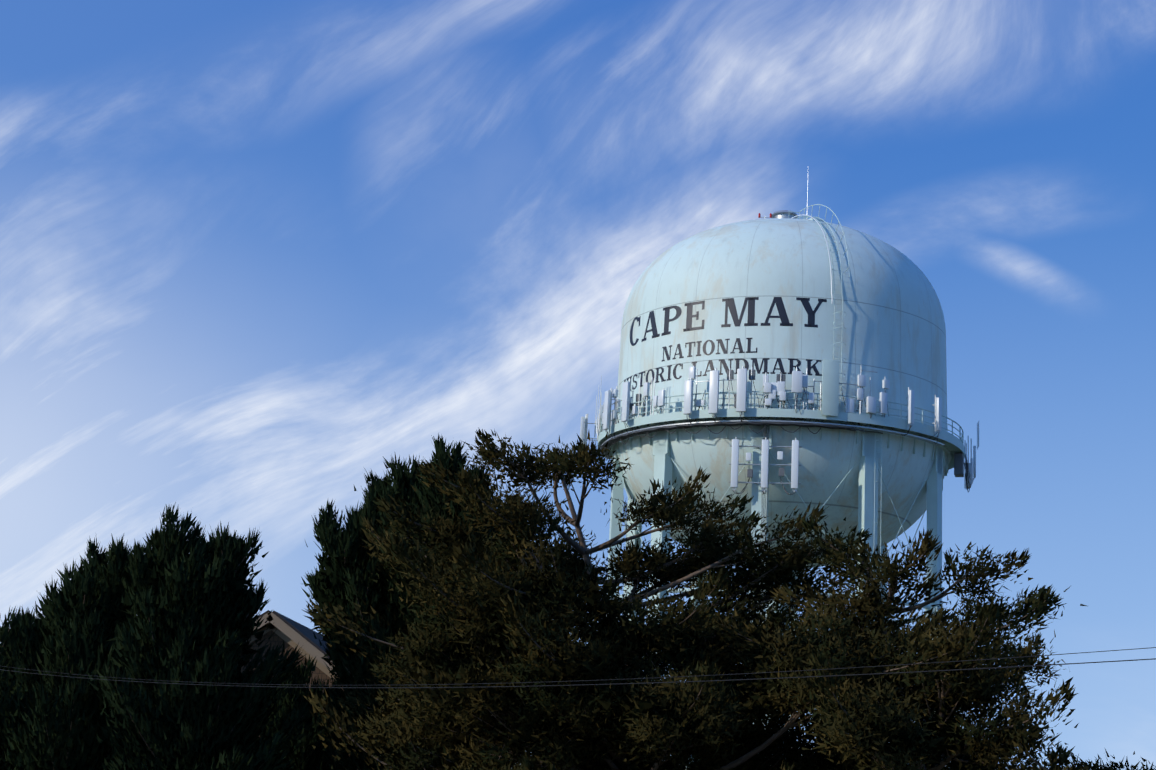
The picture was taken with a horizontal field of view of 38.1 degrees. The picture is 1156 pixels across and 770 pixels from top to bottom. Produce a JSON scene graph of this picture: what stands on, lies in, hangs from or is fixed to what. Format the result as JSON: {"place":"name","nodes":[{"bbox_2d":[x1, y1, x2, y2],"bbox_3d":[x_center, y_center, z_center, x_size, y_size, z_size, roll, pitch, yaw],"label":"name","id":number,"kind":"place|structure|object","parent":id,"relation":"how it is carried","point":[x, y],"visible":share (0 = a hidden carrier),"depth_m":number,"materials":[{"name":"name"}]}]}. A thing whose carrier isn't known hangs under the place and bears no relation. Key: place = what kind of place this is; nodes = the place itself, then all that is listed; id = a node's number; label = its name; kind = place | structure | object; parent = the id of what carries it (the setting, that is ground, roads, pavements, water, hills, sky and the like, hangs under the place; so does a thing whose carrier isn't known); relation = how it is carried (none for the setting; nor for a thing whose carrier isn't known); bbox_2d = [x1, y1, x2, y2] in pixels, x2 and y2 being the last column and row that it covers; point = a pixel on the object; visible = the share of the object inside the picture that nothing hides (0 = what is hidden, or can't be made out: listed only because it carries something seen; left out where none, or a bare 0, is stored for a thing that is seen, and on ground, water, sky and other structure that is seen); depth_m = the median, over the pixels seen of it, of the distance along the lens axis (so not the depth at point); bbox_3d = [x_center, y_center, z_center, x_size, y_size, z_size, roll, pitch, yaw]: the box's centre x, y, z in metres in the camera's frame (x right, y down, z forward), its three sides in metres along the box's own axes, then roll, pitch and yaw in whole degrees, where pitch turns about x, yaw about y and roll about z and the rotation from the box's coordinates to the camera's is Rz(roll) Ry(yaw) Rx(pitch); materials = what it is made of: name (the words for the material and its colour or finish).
{"place":"outdoors","nodes":[
{"label":"outdoors","id":0,"kind":"place"},
{"bbox_2d":[241,625,357,769],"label":"house walls","id":1,"kind":"structure","parent":0,"point":[275,639],"depth_m":57.12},
{"bbox_2d":[256,610,328,657],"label":"house roof","id":2,"kind":"structure","parent":1,"relation":"on","point":[305,632],"depth_m":57.92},
{"bbox_2d":[246,612,337,678],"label":"roof trim","id":3,"kind":"structure","parent":2,"relation":"attached to","point":[283,630],"depth_m":56.81,"materials":[{"name":"white wood"}]},
{"bbox_2d":[0,0,1155,769],"label":"sky","id":4,"kind":"structure","parent":0,"point":[255,255],"materials":[{"name":"blue"}]},
{"bbox_2d":[0,647,1155,687],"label":"power lines","id":5,"kind":"object","parent":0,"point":[665,677],"visible":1,"depth_m":17.54,"materials":[{"name":"black metal"}]},
{"bbox_2d":[580,187,978,491],"bbox_3d":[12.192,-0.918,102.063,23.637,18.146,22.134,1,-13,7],"label":"cell antennas","id":6,"kind":"object","parent":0,"point":[799,380],"visible":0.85,"depth_m":91.40,"materials":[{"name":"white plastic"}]},
{"bbox_2d":[588,380,974,622],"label":"panel antennas","id":7,"kind":"object","parent":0,"point":[612,440],"visible":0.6,"depth_m":91.57,"materials":[{"name":"grey metal"}]},
{"bbox_2d":[629,369,963,477],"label":"antenna mounts","id":8,"kind":"object","parent":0,"point":[958,464],"visible":0.71,"depth_m":95.42,"materials":[{"name":"grey metal"}]},
{"label":"ground","id":9,"kind":"structure","parent":0,"visible":0},
{"bbox_2d":[0,432,532,769],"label":"cypress tree","id":10,"kind":"object","parent":9,"relation":"on","point":[176,723],"depth_m":40.83,"materials":[{"name":"green plant"}]},
{"bbox_2d":[303,427,1155,769],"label":"cedar tree","id":11,"kind":"object","parent":9,"relation":"on","point":[613,637],"depth_m":36.83,"materials":[{"name":"green plant"}]},
{"bbox_2d":[607,425,942,764],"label":"support legs","id":12,"kind":"object","parent":9,"relation":"on","point":[868,470],"visible":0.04,"depth_m":93.82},
{"bbox_2d":[617,218,947,567],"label":"water tank","id":13,"kind":"object","parent":12,"relation":"on","point":[894,332],"visible":0.73,"depth_m":94.12,"materials":[{"name":"metal"}]},
{"bbox_2d":[661,338,756,361],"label":"lettering","id":14,"kind":"object","parent":13,"relation":"attached to","point":[724,350],"visible":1,"depth_m":93.82,"materials":[{"name":"black paint"}]},
{"bbox_2d":[624,358,821,389],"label":"lettering","id":15,"kind":"object","parent":13,"relation":"attached to","point":[765,361],"visible":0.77,"depth_m":92.83,"materials":[{"name":"black paint"}]},
{"bbox_2d":[630,297,826,345],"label":"lettering","id":16,"kind":"object","parent":13,"relation":"attached to","point":[730,304],"visible":1,"depth_m":93.67,"materials":[{"name":"black paint"}]},
{"bbox_2d":[598,408,964,478],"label":"catwalk","id":17,"kind":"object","parent":13,"relation":"attached to","point":[951,446],"depth_m":92.43,"materials":[{"name":"grey metal"}]},
{"bbox_2d":[600,391,963,444],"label":"railing","id":18,"kind":"object","parent":17,"relation":"attached to","point":[961,438],"visible":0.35,"depth_m":92.43,"materials":[{"name":"grey metal"}]},
{"bbox_2d":[789,204,884,596],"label":"ladder","id":19,"kind":"object","parent":13,"relation":"attached to","point":[830,387],"visible":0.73,"depth_m":91.07,"materials":[{"name":"grey metal"}]}
]}

